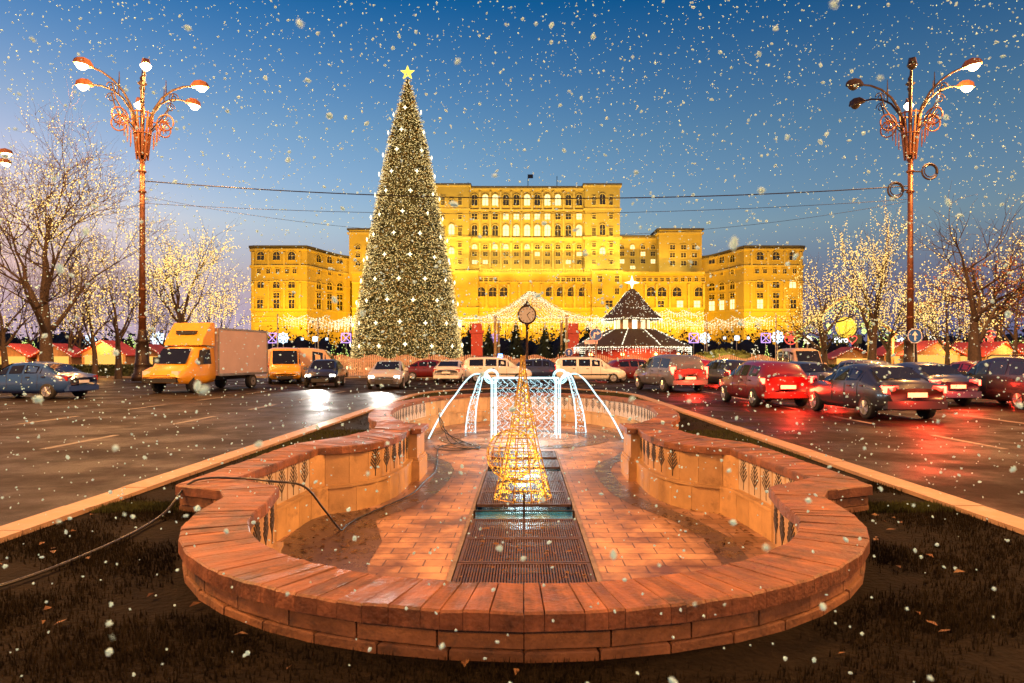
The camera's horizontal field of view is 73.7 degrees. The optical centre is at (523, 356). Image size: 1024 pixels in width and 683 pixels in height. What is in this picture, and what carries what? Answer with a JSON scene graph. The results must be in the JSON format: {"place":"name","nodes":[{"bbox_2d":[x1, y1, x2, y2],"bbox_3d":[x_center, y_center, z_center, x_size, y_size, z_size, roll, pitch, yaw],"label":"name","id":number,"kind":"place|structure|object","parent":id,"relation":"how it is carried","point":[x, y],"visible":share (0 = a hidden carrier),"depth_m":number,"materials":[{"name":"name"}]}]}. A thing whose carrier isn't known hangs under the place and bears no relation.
{"place":"outdoors","nodes":[
{"label":"outdoors","id":0,"kind":"place"},
{"bbox_2d":[98,372,432,377],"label":"pavement","id":1,"kind":"structure","parent":0,"point":[265,376],"depth_m":53.80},
{"bbox_2d":[0,148,12,166],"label":"street lamp","id":2,"kind":"object","parent":1,"relation":"on","point":[5,151],"visible":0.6,"depth_m":60.92,"materials":[{"name":"metal"}]},
{"bbox_2d":[0,343,38,363],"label":"market hut","id":3,"kind":"object","parent":1,"relation":"on","point":[17,353],"visible":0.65,"depth_m":58.98,"materials":[{"name":"wood"}]},
{"bbox_2d":[2,276,78,344],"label":"bare tree","id":4,"kind":"object","parent":1,"relation":"on","point":[35,336],"visible":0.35,"depth_m":71.19,"materials":[{"name":"brown plant"}]},
{"bbox_2d":[29,343,81,363],"bbox_3d":[-40.607,0.170,59.893,3.742,2.700,2.813,0,0,0],"label":"market hut","id":5,"kind":"object","parent":1,"relation":"on","point":[62,355],"visible":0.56,"depth_m":58.98,"materials":[{"name":"wood"}]},
{"bbox_2d":[0,364,153,375],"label":"hedge","id":6,"kind":"object","parent":1,"relation":"on","point":[127,369],"visible":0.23,"depth_m":54.27,"materials":[{"name":"green plant"}]},
{"bbox_2d":[37,262,134,350],"bbox_3d":[-38.705,-3.446,60.592,7.407,10.010,7.033,0,0,0],"label":"bare tree","id":7,"kind":"object","parent":1,"relation":"on","point":[71,339],"visible":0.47,"depth_m":59.91,"materials":[{"name":"brown plant"}]},
{"bbox_2d":[49,286,131,349],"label":"bare tree","id":8,"kind":"object","parent":1,"relation":"on","point":[79,344],"visible":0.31,"depth_m":76.34,"materials":[{"name":"brown plant"}]},
{"bbox_2d":[74,340,134,363],"bbox_3d":[-34.453,0.070,56.893,4.329,2.900,2.813,0,0,0],"label":"market hut","id":9,"kind":"object","parent":1,"relation":"on","point":[127,354],"visible":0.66,"depth_m":55.98,"materials":[{"name":"wood"}]},
{"bbox_2d":[135,344,164,363],"bbox_3d":[-33.769,0.152,61.894,3.700,2.736,2.812,0,0,0],"label":"market hut","id":10,"kind":"object","parent":1,"relation":"on","point":[155,350],"visible":0.22,"depth_m":60.98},
{"bbox_2d":[118,268,182,342],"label":"bare tree","id":11,"kind":"object","parent":1,"relation":"on","point":[172,323],"visible":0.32,"depth_m":80.52,"materials":[{"name":"brown plant"}]},
{"bbox_2d":[125,288,187,347],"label":"bare tree","id":12,"kind":"object","parent":1,"relation":"on","point":[158,327],"visible":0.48,"depth_m":70.29,"materials":[{"name":"brown plant"}]},
{"bbox_2d":[119,205,258,322],"bbox_3d":[-28.403,-5.761,58.226,7.298,14.639,14.359,0,0,8],"label":"bare tree","id":13,"kind":"object","parent":1,"relation":"on","point":[181,318],"visible":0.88,"depth_m":57.35,"materials":[{"name":"brown plant"}]},
{"bbox_2d":[169,268,263,328],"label":"bare tree","id":14,"kind":"object","parent":1,"relation":"on","point":[210,312],"visible":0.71,"depth_m":65.59,"materials":[{"name":"brown plant"}]},
{"bbox_2d":[277,313,354,348],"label":"light garland","id":15,"kind":"object","parent":1,"relation":"on","point":[318,318],"visible":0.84,"depth_m":73.99,"materials":[{"name":"metal"}]},
{"bbox_2d":[332,354,363,375],"bbox_3d":[-13.907,0.645,53.930,2.550,1.750,0.100,0,0,0],"label":"fence panel","id":16,"kind":"object","parent":1,"relation":"on","point":[346,363],"visible":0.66,"depth_m":53.88,"materials":[{"name":"paint"}]},
{"bbox_2d":[364,354,395,375],"bbox_3d":[-11.357,0.645,53.930,2.550,1.750,0.100,0,0,0],"label":"fence panel","id":17,"kind":"object","parent":1,"relation":"on","point":[366,363],"visible":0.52,"depth_m":53.88,"materials":[{"name":"paint"}]},
{"bbox_2d":[350,65,463,372],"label":"christmas tree","id":18,"kind":"object","parent":1,"relation":"on","point":[417,310],"visible":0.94,"depth_m":65.81,"materials":[{"name":"green plant"}]},
{"bbox_2d":[396,354,427,365],"bbox_3d":[-8.807,0.645,53.930,2.550,1.750,0.100,0,0,0],"label":"fence panel","id":19,"kind":"object","parent":1,"relation":"on","point":[402,358],"visible":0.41,"depth_m":53.88,"materials":[{"name":"paint"}]},
{"bbox_2d":[462,323,471,359],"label":"fir tree","id":20,"kind":"object","parent":1,"relation":"on","point":[467,347],"visible":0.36,"depth_m":83.49,"materials":[{"name":"green plant"}]},
{"bbox_2d":[470,323,483,356],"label":"gate pillar","id":21,"kind":"structure","parent":1,"relation":"on","point":[477,342],"depth_m":68.45,"materials":[{"name":"red paint"}]},
{"bbox_2d":[483,323,493,356],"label":"fir tree","id":22,"kind":"object","parent":1,"relation":"on","point":[488,347],"visible":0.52,"depth_m":79.59,"materials":[{"name":"green plant"}]},
{"bbox_2d":[503,320,529,359],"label":"fir tree","id":23,"kind":"object","parent":1,"relation":"on","point":[515,348],"visible":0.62,"depth_m":81.54,"materials":[{"name":"green plant"}]},
{"bbox_2d":[453,291,611,356],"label":"light canopy","id":24,"kind":"object","parent":1,"relation":"on","point":[496,321],"visible":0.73,"depth_m":72.21,"materials":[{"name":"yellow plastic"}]},
{"bbox_2d":[534,320,555,359],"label":"fir tree","id":25,"kind":"object","parent":1,"relation":"on","point":[544,350],"visible":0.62,"depth_m":79.52,"materials":[{"name":"green plant"}]},
{"bbox_2d":[568,323,579,356],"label":"gate pillar","id":26,"kind":"structure","parent":1,"relation":"on","point":[573,336],"depth_m":68.45,"materials":[{"name":"red paint"}]},
{"bbox_2d":[579,323,590,356],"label":"fir tree","id":27,"kind":"object","parent":1,"relation":"on","point":[586,336],"visible":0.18,"depth_m":83.73,"materials":[{"name":"green plant"}]},
{"bbox_2d":[574,277,691,362],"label":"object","id":28,"kind":"object","parent":1,"relation":"on","point":[625,342],"visible":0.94,"depth_m":61.38,"materials":[{"name":"brown"}]},
{"bbox_2d":[650,317,707,351],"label":"light garland","id":29,"kind":"object","parent":1,"relation":"on","point":[706,323],"visible":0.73,"depth_m":74.99,"materials":[{"name":"metal"}]},
{"bbox_2d":[707,348,740,359],"bbox_3d":[17.560,0.385,59.992,3.512,2.412,2.758,0,0,34],"label":"hedge","id":30,"kind":"object","parent":1,"relation":"on","point":[721,352],"visible":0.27,"depth_m":59.50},
{"bbox_2d":[701,315,776,359],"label":"light garland","id":31,"kind":"object","parent":1,"relation":"on","point":[775,318],"visible":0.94,"depth_m":73.99,"materials":[{"name":"metal"}]},
{"bbox_2d":[734,350,757,359],"bbox_3d":[18.984,0.473,59.984,3.232,2.241,2.503,0,0,-33],"label":"hedge","id":32,"kind":"object","parent":1,"relation":"on","point":[743,354],"visible":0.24,"depth_m":59.44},
{"bbox_2d":[771,252,891,364],"bbox_3d":[23.440,-3.729,54.038,9.249,10.645,9.702,0,0,37],"label":"bare tree","id":33,"kind":"object","parent":1,"relation":"on","point":[823,348],"visible":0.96,"depth_m":54.59,"materials":[{"name":"brown plant"}]},
{"bbox_2d":[801,273,881,346],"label":"bare tree","id":34,"kind":"object","parent":1,"relation":"on","point":[856,344],"visible":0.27,"depth_m":76.88,"materials":[{"name":"brown plant"}]},
{"bbox_2d":[792,295,897,363],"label":"market gate","id":35,"kind":"structure","parent":1,"relation":"on","point":[840,325],"depth_m":57.80,"materials":[{"name":"yellow metal"}]},
{"bbox_2d":[827,347,879,363],"bbox_3d":[28.465,0.320,59.893,4.104,2.400,2.814,0,0,0],"label":"market hut","id":36,"kind":"object","parent":1,"relation":"on","point":[839,355],"visible":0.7,"depth_m":58.98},
{"bbox_2d":[833,266,939,363],"bbox_3d":[29.772,-3.193,56.018,7.736,9.517,6.578,0,0,35],"label":"bare tree","id":37,"kind":"object","parent":1,"relation":"on","point":[887,347],"visible":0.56,"depth_m":55.61,"materials":[{"name":"brown plant"}]},
{"bbox_2d":[877,341,903,363],"bbox_3d":[33.240,0.055,60.894,3.932,2.931,2.812,0,0,0],"label":"market hut","id":38,"kind":"object","parent":1,"relation":"on","point":[882,351],"visible":0.25,"depth_m":59.98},
{"bbox_2d":[883,271,960,341],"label":"bare tree","id":39,"kind":"object","parent":1,"relation":"on","point":[925,338],"visible":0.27,"depth_m":72.92,"materials":[{"name":"brown plant"}]},
{"bbox_2d":[895,340,966,363],"bbox_3d":[33.887,0.051,56.893,4.509,2.937,2.814,0,0,0],"label":"market hut","id":40,"kind":"object","parent":1,"relation":"on","point":[922,353],"visible":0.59,"depth_m":55.98,"materials":[{"name":"wood"}]},
{"bbox_2d":[879,241,1011,364],"bbox_3d":[33.919,-3.947,55.398,10.812,11.008,7.088,0,0,-36],"label":"bare tree","id":41,"kind":"object","parent":1,"relation":"on","point":[947,348],"visible":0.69,"depth_m":54.02,"materials":[{"name":"brown plant"}]},
{"bbox_2d":[906,258,999,342],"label":"bare tree","id":42,"kind":"object","parent":1,"relation":"on","point":[957,310],"visible":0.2,"depth_m":77.84,"materials":[{"name":"brown plant"}]},
{"bbox_2d":[951,342,981,360],"bbox_3d":[38.009,0.120,58.894,3.700,2.800,2.812,0,0,0],"label":"market hut","id":43,"kind":"object","parent":1,"relation":"on","point":[962,346],"visible":0.22,"depth_m":57.98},
{"bbox_2d":[927,245,1023,341],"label":"bare tree","id":44,"kind":"object","parent":1,"relation":"on","point":[996,338],"visible":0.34,"depth_m":66.48,"materials":[{"name":"brown plant"}]},
{"bbox_2d":[965,341,1023,359],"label":"market hut","id":45,"kind":"object","parent":1,"relation":"on","point":[1001,347],"visible":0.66,"depth_m":55.98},
{"bbox_2d":[0,378,1023,525],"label":"road","id":46,"kind":"structure","parent":0,"point":[1000,487],"depth_m":15.32,"materials":[{"name":"asphalt"}]},
{"bbox_2d":[0,247,84,368],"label":"bare tree","id":47,"kind":"object","parent":46,"relation":"on","point":[3,348],"visible":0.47,"depth_m":45.84,"materials":[{"name":"brown plant"}]},
{"bbox_2d":[0,361,98,398],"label":"blue car","id":48,"kind":"object","parent":46,"relation":"on","point":[35,379],"visible":0.98,"depth_m":26.66,"materials":[{"name":"paint"}]},
{"bbox_2d":[23,230,149,376],"bbox_3d":[-32.146,-4.449,50.816,7.822,12.003,7.776,0,0,43],"label":"bare tree","id":49,"kind":"object","parent":46,"relation":"on","point":[94,354],"visible":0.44,"depth_m":51.68,"materials":[{"name":"brown plant"}]},
{"bbox_2d":[0,75,178,361],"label":"bare tree","id":50,"kind":"object","parent":46,"relation":"on","point":[46,349],"visible":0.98,"depth_m":39.79,"materials":[{"name":"brown plant"}]},
{"bbox_2d":[56,222,175,378],"bbox_3d":[-27.953,-3.847,47.527,7.246,10.808,8.012,0,0,31],"label":"bare tree","id":51,"kind":"object","parent":46,"relation":"on","point":[118,362],"visible":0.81,"depth_m":47.48,"materials":[{"name":"brown plant"}]},
{"bbox_2d":[73,57,208,380],"bbox_3d":[-24.600,-8.600,44.000,8.439,20.300,7.508,0,0,0],"label":"street lamp","id":52,"kind":"object","parent":46,"relation":"on","point":[141,145],"visible":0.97,"depth_m":43.83,"materials":[{"name":"metal"}]},
{"bbox_2d":[145,199,906,213],"bbox_3d":[0.150,-9.712,44.099,49.202,0.964,0.029,0,0,0],"label":"overhead wire","id":53,"kind":"object","parent":52,"relation":"attached to","point":[530,213],"visible":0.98,"depth_m":44.09,"materials":[{"name":"black rubber"}]},
{"bbox_2d":[149,197,902,235],"bbox_3d":[0.150,-9.091,44.199,49.204,2.584,0.022,0,0,0],"label":"overhead wire","id":54,"kind":"object","parent":52,"relation":"attached to","point":[488,235],"visible":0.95,"depth_m":44.19,"materials":[{"name":"black rubber"}]},
{"bbox_2d":[145,181,907,198],"bbox_3d":[0.150,-10.779,43.997,49.205,1.184,0.063,0,0,0],"label":"overhead wire","id":55,"kind":"object","parent":52,"relation":"attached to","point":[527,198],"visible":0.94,"depth_m":43.98,"materials":[{"name":"metal"}]},
{"bbox_2d":[142,323,267,392],"bbox_3d":[-15.770,0.000,34.153,2.560,3.300,7.300,0,0,9],"label":"box truck","id":56,"kind":"object","parent":46,"relation":"on","point":[230,362],"visible":0.94,"depth_m":32.76,"materials":[{"name":"yellow paint"}]},
{"bbox_2d":[268,348,303,383],"bbox_3d":[-15.424,0.517,43.999,2.280,2.265,5.062,0,0,-20],"label":"yellow van","id":57,"kind":"object","parent":46,"relation":"on","point":[286,360],"visible":0.98,"depth_m":42.24,"materials":[{"name":"paint"}]},
{"bbox_2d":[267,348,348,381],"bbox_3d":[-14.494,0.517,46.000,5.062,2.265,2.280,0,0,-8],"label":"tan van","id":58,"kind":"object","parent":46,"relation":"on","point":[312,356],"visible":0.11,"depth_m":45.16,"materials":[{"name":"paint"}]},
{"bbox_2d":[303,359,344,386],"bbox_3d":[-11.198,0.887,38.484,2.120,1.525,3.992,0,0,-8],"label":"oncoming car","id":59,"kind":"object","parent":46,"relation":"on","point":[325,372],"visible":0.95,"depth_m":37.22,"materials":[{"name":"paint"}]},
{"bbox_2d":[367,360,409,388],"bbox_3d":[-7.201,0.912,36.509,2.140,1.475,4.442,0,0,-4],"label":"oncoming car","id":60,"kind":"object","parent":46,"relation":"on","point":[392,376],"visible":0.97,"depth_m":34.97,"materials":[{"name":"beige paint"}]},
{"bbox_2d":[406,359,453,379],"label":"parked car","id":61,"kind":"object","parent":46,"relation":"on","point":[420,368],"visible":0.51,"depth_m":48.08,"materials":[{"name":"paint"}]},
{"bbox_2d":[433,360,469,382],"bbox_3d":[-4.674,0.912,44.491,2.140,1.475,4.442,0,0,4],"label":"parked sedan","id":62,"kind":"object","parent":46,"relation":"on","point":[455,369],"visible":0.75,"depth_m":42.55,"materials":[{"name":"white paint"}]},
{"bbox_2d":[464,354,531,381],"bbox_3d":[-1.722,0.725,45.000,4.482,1.850,2.120,0,0,0],"label":"station wagon","id":63,"kind":"object","parent":46,"relation":"on","point":[507,369],"visible":0.61,"depth_m":44.16,"materials":[{"name":"white paint"}]},
{"bbox_2d":[0,387,1023,542],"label":"kerb","id":64,"kind":"structure","parent":46,"relation":"on","point":[33,523],"depth_m":8.52,"materials":[{"name":"stone"}]},
{"bbox_2d":[19,391,1023,448],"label":"road markings","id":65,"kind":"object","parent":46,"relation":"on","point":[344,391],"visible":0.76,"depth_m":17.39,"materials":[{"name":"paint"}]},
{"bbox_2d":[517,301,536,379],"bbox_3d":[0.220,-1.262,50.000,1.400,5.825,0.571,0,0,0],"label":"street clock","id":66,"kind":"object","parent":46,"relation":"on","point":[526,313],"visible":0.84,"depth_m":49.82,"materials":[{"name":"metal"}]},
{"bbox_2d":[516,359,563,379],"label":"parked car","id":67,"kind":"object","parent":46,"relation":"on","point":[539,368],"visible":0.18,"depth_m":47.66,"materials":[{"name":"blue paint"}]},
{"bbox_2d":[555,356,625,382],"bbox_3d":[4.243,0.785,44.000,4.482,1.731,2.120,0,0,0],"label":"estate car","id":68,"kind":"object","parent":46,"relation":"on","point":[599,369],"visible":0.74,"depth_m":43.16,"materials":[{"name":"white paint"}]},
{"bbox_2d":[590,328,601,380],"bbox_3d":[4.955,-0.169,47.026,0.880,3.638,0.147,0,0,0],"label":"road sign","id":69,"kind":"object","parent":46,"relation":"on","point":[597,336],"visible":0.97,"depth_m":46.98,"materials":[{"name":"metal"}]},
{"bbox_2d":[608,359,645,381],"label":"parked car","id":70,"kind":"object","parent":46,"relation":"on","point":[628,366],"visible":0.16,"depth_m":45.00,"materials":[{"name":"paint"}]},
{"bbox_2d":[634,354,707,391],"bbox_3d":[7.065,0.762,33.491,2.260,1.775,4.642,0,0,-14],"label":"traffic car","id":71,"kind":"object","parent":46,"relation":"on","point":[666,381],"visible":0.98,"depth_m":31.57,"materials":[{"name":"grey paint"}]},
{"bbox_2d":[705,359,746,387],"bbox_3d":[10.738,0.887,36.516,2.120,1.525,3.992,0,0,-12],"label":"traffic car","id":72,"kind":"object","parent":46,"relation":"on","point":[715,376],"visible":0.19,"depth_m":35.49,"materials":[{"name":"paint"}]},
{"bbox_2d":[720,361,812,406],"bbox_3d":[8.362,0.887,24.016,2.120,1.525,3.992,0,0,-5],"label":"traffic car","id":73,"kind":"object","parent":46,"relation":"on","point":[753,386],"visible":0.95,"depth_m":22.39,"materials":[{"name":"paint"}]},
{"bbox_2d":[776,348,826,364],"bbox_3d":[18.858,0.517,46.499,2.280,2.265,5.062,0,0,4],"label":"van","id":74,"kind":"object","parent":46,"relation":"on","point":[793,355],"visible":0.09,"depth_m":45.33,"materials":[{"name":"beige paint"}]},
{"bbox_2d":[790,361,833,381],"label":"traffic car","id":75,"kind":"object","parent":46,"relation":"on","point":[807,368],"visible":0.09,"depth_m":27.10,"materials":[{"name":"blue paint"}]},
{"bbox_2d":[833,359,889,369],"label":"traffic car","id":76,"kind":"object","parent":46,"relation":"on","point":[846,362],"visible":0.02,"depth_m":33.13,"materials":[{"name":"grey paint"}]},
{"bbox_2d":[822,195,926,359],"bbox_3d":[26.130,-5.540,52.411,7.301,14.221,9.224,0,0,16],"label":"bare tree","id":77,"kind":"object","parent":46,"relation":"on","point":[872,354],"visible":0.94,"depth_m":51.37,"materials":[{"name":"brown plant"}]},
{"bbox_2d":[806,363,947,418],"bbox_3d":[9.872,0.912,19.591,2.140,1.475,4.442,0,0,-4],"label":"traffic car","id":78,"kind":"object","parent":46,"relation":"on","point":[926,399],"visible":0.99,"depth_m":18.16,"materials":[{"name":"paint"}]},
{"bbox_2d":[845,57,982,362],"bbox_3d":[24.900,-8.600,44.000,8.439,20.300,7.508,0,0,0],"label":"street lamp","id":79,"kind":"object","parent":46,"relation":"on","point":[908,146],"visible":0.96,"depth_m":43.85,"materials":[{"name":"metal"}]},
{"bbox_2d":[887,182,907,198],"bbox_3d":[24.079,-10.750,44.015,1.362,1.104,0.150,0,0,0],"label":"ring ornament","id":80,"kind":"object","parent":79,"relation":"attached to","point":[899,184],"visible":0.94,"depth_m":43.97,"materials":[{"name":"metal"}]},
{"bbox_2d":[915,163,937,179],"bbox_3d":[25.871,-11.950,44.015,1.662,1.104,0.150,0,0,0],"label":"ring ornament","id":81,"kind":"object","parent":79,"relation":"attached to","point":[936,170],"visible":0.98,"depth_m":43.97,"materials":[{"name":"metal"}]},
{"bbox_2d":[907,329,921,361],"bbox_3d":[24.044,-0.051,42.026,0.920,3.401,0.148,0,0,0],"label":"road sign","id":82,"kind":"object","parent":46,"relation":"on","point":[916,337],"visible":0.92,"depth_m":41.98,"materials":[{"name":"metal"}]},
{"bbox_2d":[894,362,981,405],"bbox_3d":[14.026,0.912,24.491,2.140,1.475,4.442,0,0,-4],"label":"traffic car","id":83,"kind":"object","parent":46,"relation":"on","point":[951,378],"visible":0.3,"depth_m":22.45,"materials":[{"name":"blue paint"}]},
{"bbox_2d":[904,182,1023,360],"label":"bare tree","id":84,"kind":"object","parent":46,"relation":"on","point":[974,352],"visible":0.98,"depth_m":42.64,"materials":[{"name":"brown plant"}]},
{"bbox_2d":[949,361,978,371],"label":"traffic car","id":85,"kind":"object","parent":46,"relation":"on","point":[959,366],"visible":0.02,"depth_m":32.45,"materials":[{"name":"paint"}]},
{"bbox_2d":[944,221,1023,356],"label":"bare tree","id":86,"kind":"object","parent":46,"relation":"on","point":[1016,343],"visible":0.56,"depth_m":50.03,"materials":[{"name":"brown plant"}]},
{"bbox_2d":[953,354,1023,408],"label":"traffic car","id":87,"kind":"object","parent":46,"relation":"on","point":[1012,387],"visible":0.55,"depth_m":22.37,"materials":[{"name":"paint"}]},
{"bbox_2d":[0,389,1023,682],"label":"lawn","id":88,"kind":"structure","parent":0,"point":[762,655],"depth_m":3.86,"materials":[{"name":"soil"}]},
{"bbox_2d":[88,392,957,512],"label":"green grass","id":89,"kind":"structure","parent":88,"relation":"on","point":[880,505],"depth_m":7.23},
{"bbox_2d":[175,392,872,662],"bbox_3d":[0.000,2.036,14.395,7.653,1.468,21.801,0,0,0],"label":"fountain basin","id":90,"kind":"object","parent":88,"relation":"on","point":[792,575],"visible":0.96,"depth_m":7.26,"materials":[{"name":"stone"}]},
{"bbox_2d":[0,441,461,587],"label":"power cable","id":91,"kind":"object","parent":90,"relation":"on","point":[134,532],"visible":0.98,"depth_m":7.04,"materials":[{"name":"black rubber"}]},
{"bbox_2d":[0,508,964,674],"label":"fallen leaves","id":92,"kind":"object","parent":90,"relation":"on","point":[464,662],"visible":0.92,"depth_m":7.85,"materials":[{"name":"brown plant"}]},
{"bbox_2d":[458,538,589,562],"bbox_3d":[0.000,2.279,8.010,1.450,0.040,1.000,0,0,0],"label":"drain grate","id":93,"kind":"object","parent":90,"relation":"on","point":[466,547],"visible":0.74,"depth_m":7.98,"materials":[{"name":"metal"}]},
{"bbox_2d":[452,563,595,584],"bbox_3d":[0.000,2.279,6.990,1.450,0.040,1.000,0,0,0],"label":"drain grate","id":94,"kind":"object","parent":90,"relation":"on","point":[460,567],"visible":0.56,"depth_m":7.17,"materials":[{"name":"metal"}]},
{"bbox_2d":[466,519,581,537],"bbox_3d":[0.000,2.278,9.030,1.450,0.040,1.000,0,0,0],"label":"drain grate","id":95,"kind":"object","parent":90,"relation":"on","point":[573,524],"visible":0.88,"depth_m":9.02,"materials":[{"name":"metal"}]},
{"bbox_2d":[477,491,570,506],"bbox_3d":[0.000,2.275,10.950,1.450,0.040,1.000,0,0,0],"label":"drain grate","id":96,"kind":"object","parent":90,"relation":"on","point":[484,494],"visible":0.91,"depth_m":10.82,"materials":[{"name":"metal"}]},
{"bbox_2d":[494,355,551,503],"bbox_3d":[-0.020,1.119,10.950,0.936,2.304,0.910,0,0,0],"label":"light cone","id":97,"kind":"object","parent":96,"relation":"on","point":[524,372],"visible":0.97,"depth_m":10.86,"materials":[{"name":"gold metal"}]},
{"bbox_2d":[481,481,566,490],"bbox_3d":[0.000,2.279,11.970,1.450,0.040,1.000,0,0,0],"label":"drain grate","id":98,"kind":"object","parent":90,"relation":"on","point":[485,485],"visible":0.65,"depth_m":12.00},
{"bbox_2d":[484,471,563,480],"bbox_3d":[0.000,2.278,12.990,1.450,0.040,1.000,0,0,0],"label":"drain grate","id":99,"kind":"object","parent":90,"relation":"on","point":[554,473],"visible":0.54,"depth_m":12.98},
{"bbox_2d":[486,429,536,479],"bbox_3d":[-0.230,1.798,12.600,0.934,0.934,0.934,0,0,0],"label":"light globe","id":100,"kind":"object","parent":99,"relation":"on","point":[498,435],"visible":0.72,"depth_m":12.48,"materials":[{"name":"gold metal"}]},
{"bbox_2d":[489,460,558,468],"bbox_3d":[0.000,2.276,14.500,1.450,0.040,1.000,0,0,0],"label":"drain grate","id":101,"kind":"object","parent":90,"relation":"on","point":[554,466],"visible":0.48,"depth_m":14.34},
{"bbox_2d":[473,494,574,518],"bbox_3d":[0.000,2.310,9.620,1.428,0.760,0.032,0,0,0],"label":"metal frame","id":102,"kind":"object","parent":90,"relation":"on","point":[523,511],"visible":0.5,"depth_m":9.61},
{"bbox_2d":[492,451,555,458],"bbox_3d":[0.000,2.278,15.900,1.450,0.040,1.000,0,0,0],"label":"drain grate","id":103,"kind":"object","parent":90,"relation":"on","point":[552,455],"visible":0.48,"depth_m":15.84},
{"bbox_2d":[428,369,622,438],"bbox_3d":[0.050,1.296,19.532,5.354,1.929,1.766,0,0,0],"label":"light fountain","id":104,"kind":"object","parent":90,"relation":"on","point":[565,374],"visible":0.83,"depth_m":18.80,"materials":[{"name":"metal"}]},
{"bbox_2d":[0,0,1023,682],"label":"falling snow","id":105,"kind":"structure","parent":0,"point":[60,268],"depth_m":6.08,"materials":[{"name":"snow"}]},
{"bbox_2d":[0,317,1023,359],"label":"distant wood","id":106,"kind":"object","parent":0,"point":[745,345],"visible":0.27,"depth_m":186.67,"materials":[{"name":"plant"}]},
{"bbox_2d":[0,0,1023,406],"label":"sky","id":107,"kind":"structure","parent":0,"point":[632,15],"materials":[{"name":"blue"}]},
{"bbox_2d":[249,174,804,347],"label":"palace","id":108,"kind":"structure","parent":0,"point":[693,293],"depth_m":334.00,"materials":[{"name":"stone"}]},
{"bbox_2d":[256,196,796,310],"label":"small windows","id":109,"kind":"structure","parent":108,"relation":"in","point":[485,216],"depth_m":341.79,"materials":[{"name":"glass"}]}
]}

